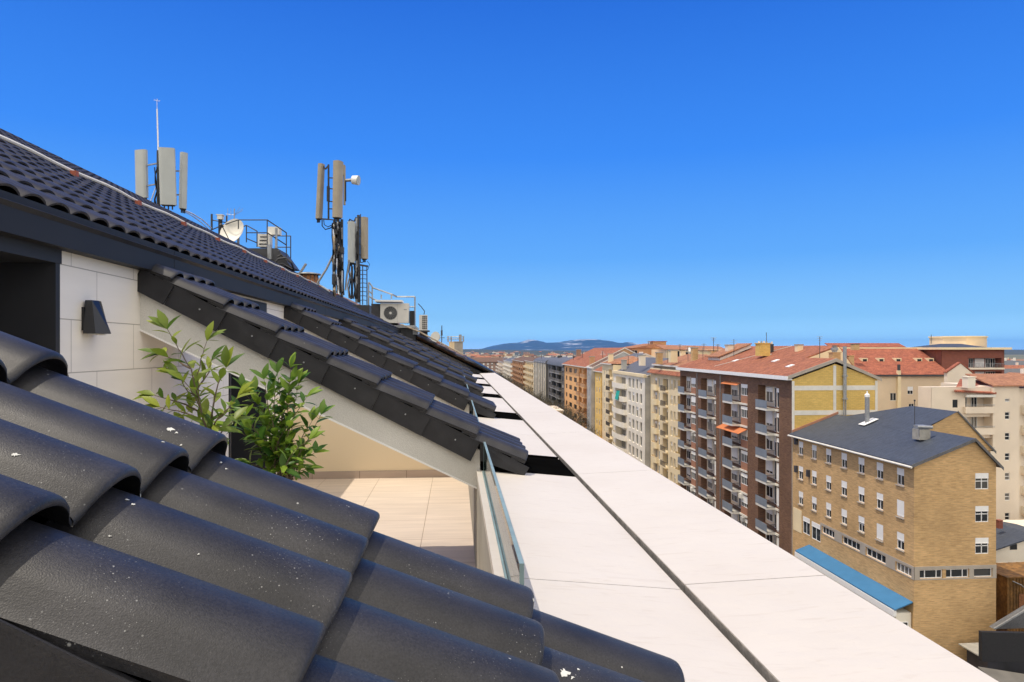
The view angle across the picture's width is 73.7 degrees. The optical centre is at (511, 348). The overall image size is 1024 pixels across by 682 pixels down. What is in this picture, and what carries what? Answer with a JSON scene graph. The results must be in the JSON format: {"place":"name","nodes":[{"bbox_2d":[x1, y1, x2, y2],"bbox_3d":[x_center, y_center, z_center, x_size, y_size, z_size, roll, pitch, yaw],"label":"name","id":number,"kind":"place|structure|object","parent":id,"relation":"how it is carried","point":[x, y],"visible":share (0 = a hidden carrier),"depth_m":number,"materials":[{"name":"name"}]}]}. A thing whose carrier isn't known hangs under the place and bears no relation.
{"place":"outdoors","nodes":[
{"label":"outdoors","id":0,"kind":"place"},
{"bbox_2d":[469,357,502,372],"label":"apartment block","id":1,"kind":"structure","parent":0,"point":[490,363],"depth_m":681.12,"materials":[{"name":"orange paint"}]},
{"bbox_2d":[497,358,506,376],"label":"apartment block","id":2,"kind":"structure","parent":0,"point":[500,365],"depth_m":599.39,"materials":[{"name":"paint"}]},
{"bbox_2d":[0,0,1023,349],"label":"sky","id":3,"kind":"structure","parent":0,"point":[684,172],"materials":[{"name":"blue"}]},
{"bbox_2d":[482,339,638,349],"bbox_3d":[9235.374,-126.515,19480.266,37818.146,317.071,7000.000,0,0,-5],"label":"mountains","id":4,"kind":"structure","parent":0,"point":[582,344],"depth_m":18003.80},
{"bbox_2d":[586,351,629,433],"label":"apartment block","id":5,"kind":"structure","parent":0,"point":[591,392],"depth_m":196.86,"materials":[{"name":"grey paint"}]},
{"bbox_2d":[600,356,638,443],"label":"apartment block","id":6,"kind":"structure","parent":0,"point":[607,392],"depth_m":175.88,"materials":[{"name":"beige paint"}]},
{"bbox_2d":[593,353,655,437],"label":"apartment block","id":7,"kind":"structure","parent":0,"point":[598,400],"depth_m":191.31,"materials":[{"name":"yellow paint"}]},
{"bbox_2d":[612,357,668,467],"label":"apartment block","id":8,"kind":"structure","parent":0,"point":[631,410],"depth_m":152.46,"materials":[{"name":"white paint"}]},
{"bbox_2d":[638,355,645,365],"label":"chimney","id":9,"kind":"object","parent":8,"relation":"on","point":[642,360],"visible":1,"depth_m":149.41,"materials":[{"name":"paint"}]},
{"bbox_2d":[647,354,706,485],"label":"apartment block","id":10,"kind":"structure","parent":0,"point":[665,414],"depth_m":132.03,"materials":[{"name":"beige paint"}]},
{"bbox_2d":[655,352,662,363],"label":"chimney","id":11,"kind":"object","parent":10,"relation":"on","point":[659,357],"visible":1,"depth_m":133.46,"materials":[{"name":"paint"}]},
{"bbox_2d":[668,350,677,361],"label":"chimney","id":12,"kind":"object","parent":10,"relation":"on","point":[673,355],"visible":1,"depth_m":127.37,"materials":[{"name":"beige paint"}]},
{"bbox_2d":[690,347,698,360],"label":"chimney","id":13,"kind":"object","parent":10,"relation":"on","point":[694,353],"visible":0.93,"depth_m":121.52,"materials":[{"name":"paint"}]},
{"bbox_2d":[651,345,723,357],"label":"apartment block","id":14,"kind":"structure","parent":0,"point":[707,349],"depth_m":203.44,"materials":[{"name":"beige paint"}]},
{"bbox_2d":[463,349,1023,354],"bbox_3d":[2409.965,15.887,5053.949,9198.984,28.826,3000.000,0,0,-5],"label":"hills","id":15,"kind":"structure","parent":0,"point":[1006,352],"depth_m":4645.25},
{"bbox_2d":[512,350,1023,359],"bbox_3d":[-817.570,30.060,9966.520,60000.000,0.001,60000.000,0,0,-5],"label":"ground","id":16,"kind":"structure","parent":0,"point":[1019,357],"depth_m":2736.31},
{"bbox_2d":[825,343,944,410],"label":"mansard building","id":17,"kind":"structure","parent":0,"point":[917,366],"depth_m":133.25,"materials":[{"name":"red paint"}]},
{"bbox_2d":[896,364,900,407],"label":"flue","id":18,"kind":"object","parent":17,"relation":"attached to","point":[898,390],"visible":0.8,"depth_m":131.03,"materials":[{"name":"beige paint"}]},
{"bbox_2d":[787,406,1003,661],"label":"brick building","id":19,"kind":"structure","parent":0,"point":[885,499],"depth_m":60.56,"materials":[{"name":"brown brick"}]},
{"bbox_2d":[803,516,809,535],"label":"window","id":20,"kind":"structure","parent":19,"relation":"in","point":[806,521],"depth_m":76.73,"materials":[{"name":"white paint"}]},
{"bbox_2d":[810,445,816,459],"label":"window","id":21,"kind":"structure","parent":19,"relation":"in","point":[814,448],"depth_m":75.08,"materials":[{"name":"white paint"}]},
{"bbox_2d":[811,470,816,485],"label":"window","id":22,"kind":"structure","parent":19,"relation":"in","point":[814,474],"depth_m":75.03,"materials":[{"name":"white paint"}]},
{"bbox_2d":[811,496,816,512],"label":"window","id":23,"kind":"structure","parent":19,"relation":"in","point":[814,500],"depth_m":75.01,"materials":[{"name":"white paint"}]},
{"bbox_2d":[811,521,819,541],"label":"window","id":24,"kind":"structure","parent":19,"relation":"in","point":[815,527],"depth_m":74.56,"materials":[{"name":"white paint"}]},
{"bbox_2d":[824,502,830,518],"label":"window","id":25,"kind":"structure","parent":19,"relation":"in","point":[828,505],"depth_m":72.10,"materials":[{"name":"white paint"}]},
{"bbox_2d":[824,448,831,464],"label":"window","id":26,"kind":"structure","parent":19,"relation":"in","point":[828,451],"depth_m":72.10,"materials":[{"name":"white paint"}]},
{"bbox_2d":[824,475,831,491],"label":"window","id":27,"kind":"structure","parent":19,"relation":"in","point":[828,478],"depth_m":72.10,"materials":[{"name":"white paint"}]},
{"bbox_2d":[823,527,833,537],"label":"window","id":28,"kind":"structure","parent":19,"relation":"in","point":[826,531],"depth_m":72.35,"materials":[{"name":"white paint"}]},
{"bbox_2d":[840,453,846,469],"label":"window","id":29,"kind":"structure","parent":19,"relation":"in","point":[844,456],"depth_m":69.13,"materials":[{"name":"white paint"}]},
{"bbox_2d":[840,480,846,497],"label":"window","id":30,"kind":"structure","parent":19,"relation":"in","point":[844,484],"depth_m":69.22,"materials":[{"name":"white paint"}]},
{"bbox_2d":[840,509,846,526],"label":"window","id":31,"kind":"structure","parent":19,"relation":"in","point":[844,512],"depth_m":69.13,"materials":[{"name":"white paint"}]},
{"bbox_2d":[843,536,859,550],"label":"window","id":32,"kind":"structure","parent":19,"relation":"in","point":[855,545],"depth_m":68.13,"materials":[{"name":"white paint"}]},
{"bbox_2d":[857,457,864,474],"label":"window","id":33,"kind":"structure","parent":19,"relation":"in","point":[861,460],"depth_m":66.23,"materials":[{"name":"white paint"}]},
{"bbox_2d":[857,486,864,504],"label":"window","id":34,"kind":"structure","parent":19,"relation":"in","point":[861,490],"depth_m":66.23,"materials":[{"name":"white paint"}]},
{"bbox_2d":[857,516,864,533],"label":"window","id":35,"kind":"structure","parent":19,"relation":"in","point":[861,519],"depth_m":66.34,"materials":[{"name":"white paint"}]},
{"bbox_2d":[859,391,877,424],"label":"flue","id":36,"kind":"object","parent":19,"relation":"on","point":[868,420],"visible":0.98,"depth_m":72.84,"materials":[{"name":"white paint"}]},
{"bbox_2d":[867,548,885,563],"bbox_3d":[34.221,19.375,64.012,0.080,0.750,3.000,0,0,-5],"label":"window","id":37,"kind":"structure","parent":19,"relation":"in","point":[871,553],"depth_m":64.02,"materials":[{"name":"white paint"}]},
{"bbox_2d":[875,462,883,480],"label":"window","id":38,"kind":"structure","parent":19,"relation":"in","point":[879,465],"depth_m":63.35,"materials":[{"name":"white paint"}]},
{"bbox_2d":[875,492,883,511],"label":"window","id":39,"kind":"structure","parent":19,"relation":"in","point":[879,496],"depth_m":63.35,"materials":[{"name":"white paint"}]},
{"bbox_2d":[875,523,883,542],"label":"window","id":40,"kind":"structure","parent":19,"relation":"in","point":[879,527],"depth_m":63.32,"materials":[{"name":"white paint"}]},
{"bbox_2d":[895,467,904,487],"bbox_3d":[34.386,11.345,60.414,0.260,1.590,1.160,0,0,-5],"label":"window","id":41,"kind":"structure","parent":19,"relation":"in","point":[900,472],"depth_m":60.42,"materials":[{"name":"white paint"}]},
{"bbox_2d":[895,499,904,519],"bbox_3d":[34.386,14.175,60.414,0.260,1.590,1.160,0,0,-5],"label":"window","id":42,"kind":"structure","parent":19,"relation":"in","point":[900,504],"depth_m":60.42,"materials":[{"name":"white paint"}]},
{"bbox_2d":[895,531,904,552],"bbox_3d":[34.386,17.045,60.414,0.260,1.590,1.160,0,0,-5],"label":"window","id":43,"kind":"structure","parent":19,"relation":"in","point":[900,536],"depth_m":60.42,"materials":[{"name":"white paint"}]},
{"bbox_2d":[897,562,910,576],"bbox_3d":[34.548,19.375,60.025,0.080,0.750,2.100,0,0,-5],"label":"window","id":44,"kind":"structure","parent":19,"relation":"in","point":[900,567],"depth_m":60.09,"materials":[{"name":"white paint"}]},
{"bbox_2d":[912,425,932,439],"bbox_3d":[37.732,7.637,62.918,1.465,1.380,1.160,0,0,-5],"label":"chimney","id":45,"kind":"object","parent":19,"relation":"on","point":[920,432],"visible":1,"depth_m":62.52,"materials":[{"name":"concrete"}]},
{"bbox_2d":[920,570,941,577],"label":"window","id":46,"kind":"structure","parent":19,"relation":"in","point":[923,573],"depth_m":58.89,"materials":[{"name":"white paint"}]},
{"bbox_2d":[946,569,967,577],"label":"window","id":47,"kind":"structure","parent":19,"relation":"in","point":[950,573],"depth_m":59.08,"materials":[{"name":"white paint"}]},
{"bbox_2d":[975,473,988,488],"bbox_3d":[40.698,11.450,59.180,1.250,1.400,0.150,0,0,-5],"label":"window","id":48,"kind":"structure","parent":19,"relation":"in","point":[981,479],"depth_m":59.18,"materials":[{"name":"white paint"}]},
{"bbox_2d":[975,506,988,521],"bbox_3d":[40.698,14.300,59.180,1.250,1.400,0.150,0,0,-5],"label":"window","id":49,"kind":"structure","parent":19,"relation":"in","point":[981,512],"depth_m":59.18,"materials":[{"name":"white paint"}]},
{"bbox_2d":[975,538,988,553],"bbox_3d":[40.698,17.050,59.180,1.250,1.400,0.150,0,0,-5],"label":"window","id":50,"kind":"structure","parent":19,"relation":"in","point":[981,544],"depth_m":59.18,"materials":[{"name":"white paint"}]},
{"bbox_2d":[974,568,990,576],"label":"window","id":51,"kind":"structure","parent":19,"relation":"in","point":[979,572],"depth_m":59.28,"materials":[{"name":"white paint"}]},
{"bbox_2d":[943,362,976,382],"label":"gable building","id":52,"kind":"structure","parent":0,"point":[955,372],"depth_m":124.05,"materials":[{"name":"paint"}]},
{"bbox_2d":[917,344,1011,373],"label":"terraced block","id":53,"kind":"structure","parent":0,"point":[980,360],"depth_m":136.14,"materials":[{"name":"red brick"}]},
{"bbox_2d":[928,336,987,346],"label":"octagonal tower","id":54,"kind":"structure","parent":53,"relation":"on","point":[981,341],"depth_m":145.72,"materials":[{"name":"beige paint"}]},
{"bbox_2d":[974,358,983,366],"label":"window","id":55,"kind":"structure","parent":53,"relation":"in","point":[976,360],"depth_m":137.62,"materials":[{"name":"white paint"}]},
{"bbox_2d":[985,358,994,366],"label":"window","id":56,"kind":"structure","parent":53,"relation":"in","point":[987,360],"depth_m":137.88,"materials":[{"name":"white paint"}]},
{"bbox_2d":[996,522,1023,562],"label":"court house","id":57,"kind":"structure","parent":0,"point":[1009,542],"depth_m":74.82,"materials":[{"name":"paint"}]},
{"bbox_2d":[1003,520,1023,525],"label":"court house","id":58,"kind":"structure","parent":0,"point":[1020,522],"depth_m":86.20,"materials":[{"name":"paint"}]},
{"bbox_2d":[1004,358,1023,364],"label":"town house","id":59,"kind":"structure","parent":0,"point":[1013,362],"depth_m":494.74,"materials":[{"name":"white paint"}]},
{"label":"city ground","id":60,"kind":"structure","parent":0,"visible":0},
{"bbox_2d":[343,297,502,377],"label":"apartment building","id":61,"kind":"structure","parent":60,"relation":"on","point":[474,366],"depth_m":30.27,"materials":[{"name":"tile"}]},
{"bbox_2d":[418,303,429,344],"bbox_3d":[-4.056,-0.759,31.289,0.562,2.623,0.650,0,0,-5],"label":"air conditioner","id":62,"kind":"object","parent":61,"relation":"on","point":[423,323],"visible":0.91,"depth_m":31.01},
{"bbox_2d":[401,324,462,354],"bbox_3d":[-3.345,-0.384,28.332,2.565,1.276,0.884,0,0,-14],"label":"cable tray","id":63,"kind":"object","parent":61,"relation":"on","point":[432,338],"visible":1,"depth_m":28.20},
{"bbox_2d":[454,341,463,352],"bbox_3d":[-4.091,-0.026,52.349,0.752,1.108,0.752,0,0,-5],"label":"chimney","id":64,"kind":"object","parent":61,"relation":"on","point":[458,345],"visible":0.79,"depth_m":52.02,"materials":[{"name":"concrete"}]},
{"bbox_2d":[0,128,997,681],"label":"apartment building","id":65,"kind":"structure","parent":60,"relation":"on","point":[438,518],"depth_m":2.48,"materials":[{"name":"tile"}]},
{"bbox_2d":[81,300,110,334],"bbox_3d":[-2.696,-0.203,4.460,0.155,0.223,0.180,0,0,-5],"label":"wall lamp","id":66,"kind":"object","parent":65,"relation":"attached to","point":[93,320],"visible":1,"depth_m":4.39,"materials":[{"name":"black metal"}]},
{"bbox_2d":[0,135,337,294],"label":"lightning cable","id":67,"kind":"object","parent":65,"relation":"on","point":[52,161],"visible":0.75,"depth_m":10.04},
{"bbox_2d":[135,99,211,229],"bbox_3d":[-9.839,-4.969,20.696,1.547,3.737,4.986,0,0,-5],"label":"cell antenna","id":68,"kind":"object","parent":65,"relation":"on","point":[166,194],"visible":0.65,"depth_m":18.62,"materials":[{"name":"white paint"}]},
{"bbox_2d":[133,309,256,443],"bbox_3d":[-1.704,0.814,3.736,0.846,2.052,0.497,0,0,45],"label":"shrub","id":69,"kind":"object","parent":65,"relation":"on","point":[203,411],"visible":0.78,"depth_m":3.73,"materials":[{"name":"green plant"}]},
{"bbox_2d":[216,214,224,233],"bbox_3d":[-11.668,-4.034,27.320,0.260,2.668,0.280,0,0,-5],"label":"camera post","id":70,"kind":"object","parent":65,"relation":"on","point":[220,217],"visible":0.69,"depth_m":27.22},
{"bbox_2d":[219,219,243,243],"bbox_3d":[-11.118,-3.886,26.860,0.917,2.578,0.883,0,0,-36],"label":"satellite dish","id":71,"kind":"object","parent":65,"relation":"on","point":[232,231],"visible":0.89,"depth_m":27.09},
{"bbox_2d":[211,214,299,270],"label":"roof platform","id":72,"kind":"structure","parent":65,"relation":"on","point":[264,244],"depth_m":26.69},
{"bbox_2d":[213,352,334,479],"bbox_3d":[-1.525,0.929,4.368,0.768,1.822,0.604,0,0,-5],"label":"shrub","id":73,"kind":"object","parent":65,"relation":"on","point":[281,454],"visible":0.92,"depth_m":4.36,"materials":[{"name":"green plant"}]},
{"bbox_2d":[275,257,294,270],"bbox_3d":[-8.720,-3.261,26.219,0.693,0.503,0.553,0,0,-5],"label":"bent pipe","id":74,"kind":"object","parent":65,"relation":"on","point":[290,261],"visible":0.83,"depth_m":25.98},
{"bbox_2d":[297,263,320,283],"bbox_3d":[-8.058,-2.621,27.000,1.000,1.441,1.000,0,0,-5],"label":"chimney","id":75,"kind":"object","parent":65,"relation":"on","point":[313,276],"visible":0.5,"depth_m":26.64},
{"bbox_2d":[315,160,360,296],"bbox_3d":[-5.515,-3.749,21.577,1.340,4.244,0.676,0,0,17],"label":"cell mast","id":76,"kind":"object","parent":65,"relation":"on","point":[340,180],"visible":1,"depth_m":21.47,"materials":[{"name":"metal"}]},
{"bbox_2d":[347,214,370,314],"bbox_3d":[-5.306,-2.797,23.585,0.793,3.734,0.630,0,0,-5],"label":"cell mast","id":77,"kind":"object","parent":65,"relation":"on","point":[357,239],"visible":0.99,"depth_m":23.55,"materials":[{"name":"metal"}]},
{"bbox_2d":[368,282,418,341],"bbox_3d":[-4.981,-1.444,28.684,2.074,2.691,1.200,0,0,-5],"label":"equipment stand","id":78,"kind":"object","parent":65,"relation":"on","point":[409,332],"visible":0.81,"depth_m":28.37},
{"bbox_2d":[371,300,414,324],"bbox_3d":[-4.942,-1.492,28.355,1.760,1.032,0.870,0,0,-5],"label":"air conditioner","id":79,"kind":"object","parent":78,"relation":"on","point":[394,311],"visible":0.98,"depth_m":28.16,"materials":[{"name":"white paint"}]},
{"bbox_2d":[502,357,514,378],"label":"apartment block","id":80,"kind":"structure","parent":60,"relation":"on","point":[507,367],"depth_m":516.56,"materials":[{"name":"white paint"}]},
{"bbox_2d":[511,356,533,387],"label":"apartment block","id":81,"kind":"structure","parent":60,"relation":"on","point":[517,368],"depth_m":425.22,"materials":[{"name":"orange brick"}]},
{"bbox_2d":[523,356,538,394],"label":"apartment block","id":82,"kind":"structure","parent":60,"relation":"on","point":[528,371],"depth_m":364.82,"materials":[{"name":"beige paint"}]},
{"bbox_2d":[533,356,554,401],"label":"office block","id":83,"kind":"structure","parent":60,"relation":"on","point":[540,374],"depth_m":307.34,"materials":[{"name":"grey stone"}]},
{"bbox_2d":[547,356,572,412],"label":"office block","id":84,"kind":"structure","parent":60,"relation":"on","point":[556,378],"depth_m":265.87,"materials":[{"name":"grey stone"}]},
{"bbox_2d":[562,348,634,427],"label":"apartment block","id":85,"kind":"structure","parent":60,"relation":"on","point":[576,383],"depth_m":221.02,"materials":[{"name":"orange paint"}]},
{"bbox_2d":[621,341,666,354],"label":"apartment block","id":86,"kind":"structure","parent":60,"relation":"on","point":[643,348],"depth_m":216.23,"materials":[{"name":"orange brick"}]},
{"bbox_2d":[676,345,881,554],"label":"apartment block","id":87,"kind":"structure","parent":60,"relation":"on","point":[744,414],"depth_m":90.56,"materials":[{"name":"brown brick"}]},
{"bbox_2d":[707,379,712,392],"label":"window","id":88,"kind":"structure","parent":87,"relation":"in","point":[709,382],"depth_m":108.26,"materials":[{"name":"white paint"}]},
{"bbox_2d":[707,399,712,411],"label":"window","id":89,"kind":"structure","parent":87,"relation":"in","point":[709,401],"depth_m":108.07,"materials":[{"name":"white paint"}]},
{"bbox_2d":[705,343,751,359],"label":"dormer","id":90,"kind":"object","parent":87,"relation":"on","point":[724,354],"visible":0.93,"depth_m":110.71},
{"bbox_2d":[731,404,737,417],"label":"window","id":91,"kind":"structure","parent":87,"relation":"in","point":[734,407],"depth_m":98.55,"materials":[{"name":"white paint"}]},
{"bbox_2d":[731,448,737,460],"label":"window","id":92,"kind":"structure","parent":87,"relation":"in","point":[734,451],"depth_m":98.55,"materials":[{"name":"white paint"}]},
{"bbox_2d":[741,384,747,395],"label":"window","id":93,"kind":"structure","parent":87,"relation":"in","point":[744,387],"depth_m":93.14,"materials":[{"name":"white paint"}]},
{"bbox_2d":[741,406,747,418],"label":"window","id":94,"kind":"structure","parent":87,"relation":"in","point":[744,410],"depth_m":93.14,"materials":[{"name":"white paint"}]},
{"bbox_2d":[741,450,747,463],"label":"window","id":95,"kind":"structure","parent":87,"relation":"in","point":[744,455],"depth_m":93.14,"materials":[{"name":"white paint"}]},
{"bbox_2d":[741,472,747,485],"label":"window","id":96,"kind":"structure","parent":87,"relation":"in","point":[744,477],"depth_m":93.14,"materials":[{"name":"white paint"}]},
{"bbox_2d":[741,495,747,508],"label":"window","id":97,"kind":"structure","parent":87,"relation":"in","point":[744,502],"depth_m":93.03,"materials":[{"name":"white paint"}]},
{"bbox_2d":[754,341,770,355],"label":"chimney","id":98,"kind":"object","parent":87,"relation":"on","point":[762,349],"visible":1,"depth_m":98.09,"materials":[{"name":"paint"}]},
{"bbox_2d":[766,386,772,402],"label":"window","id":99,"kind":"structure","parent":87,"relation":"in","point":[769,390],"depth_m":87.65,"materials":[{"name":"white paint"}]},
{"bbox_2d":[766,411,772,426],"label":"window","id":100,"kind":"structure","parent":87,"relation":"in","point":[769,414],"depth_m":87.54,"materials":[{"name":"white paint"}]},
{"bbox_2d":[766,436,772,449],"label":"window","id":101,"kind":"structure","parent":87,"relation":"in","point":[769,444],"depth_m":87.65,"materials":[{"name":"white paint"}]},
{"bbox_2d":[766,460,772,474],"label":"window","id":102,"kind":"structure","parent":87,"relation":"in","point":[769,464],"depth_m":87.54,"materials":[{"name":"white paint"}]},
{"bbox_2d":[766,485,772,497],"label":"window","id":103,"kind":"structure","parent":87,"relation":"in","point":[769,488],"depth_m":87.65,"materials":[{"name":"white paint"}]},
{"bbox_2d":[766,510,772,521],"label":"window","id":104,"kind":"structure","parent":87,"relation":"in","point":[769,513],"depth_m":87.54,"materials":[{"name":"white paint"}]},
{"bbox_2d":[828,345,841,359],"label":"chimney","id":105,"kind":"object","parent":87,"relation":"on","point":[834,353],"visible":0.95,"depth_m":83.12,"materials":[{"name":"orange brick"}]},
{"bbox_2d":[842,346,847,415],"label":"flue","id":106,"kind":"object","parent":87,"relation":"attached to","point":[845,376],"visible":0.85,"depth_m":80.07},
{"bbox_2d":[795,545,912,627],"bbox_3d":[32.931,25.875,67.267,1.680,8.250,17.300,0,0,-5],"label":"shop extension","id":107,"kind":"object","parent":60,"relation":"on","point":[882,597],"visible":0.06,"depth_m":64.76,"materials":[{"name":"blue paint"}]},
{"bbox_2d":[918,379,996,455],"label":"stepped building","id":108,"kind":"structure","parent":60,"relation":"on","point":[973,407],"depth_m":91.22,"materials":[{"name":"paint"}]},
{"bbox_2d":[961,376,975,387],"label":"chimney","id":109,"kind":"object","parent":108,"relation":"on","point":[968,381],"visible":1,"depth_m":90.09,"materials":[{"name":"white paint"}]},
{"bbox_2d":[970,397,976,406],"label":"window","id":110,"kind":"structure","parent":108,"relation":"in","point":[973,400],"depth_m":92.80,"materials":[{"name":"glass"}]},
{"bbox_2d":[941,373,1023,519],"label":"apartment building","id":111,"kind":"structure","parent":60,"relation":"on","point":[1007,424],"depth_m":91.70,"materials":[{"name":"paint"}]},
{"bbox_2d":[958,605,1023,673],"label":"annex","id":112,"kind":"object","parent":60,"relation":"on","point":[1001,650],"visible":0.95,"depth_m":55.51,"materials":[{"name":"concrete"}]},
{"bbox_2d":[978,667,1023,681],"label":"ramp","id":113,"kind":"structure","parent":60,"relation":"on","point":[1001,675],"depth_m":54.13,"materials":[{"name":"concrete"}]},
{"bbox_2d":[996,562,1023,631],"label":"shed","id":114,"kind":"structure","parent":60,"relation":"on","point":[1010,588],"depth_m":67.51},
{"bbox_2d":[1004,362,1023,368],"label":"town house","id":115,"kind":"structure","parent":60,"relation":"on","point":[1016,366],"depth_m":469.62,"materials":[{"name":"paint"}]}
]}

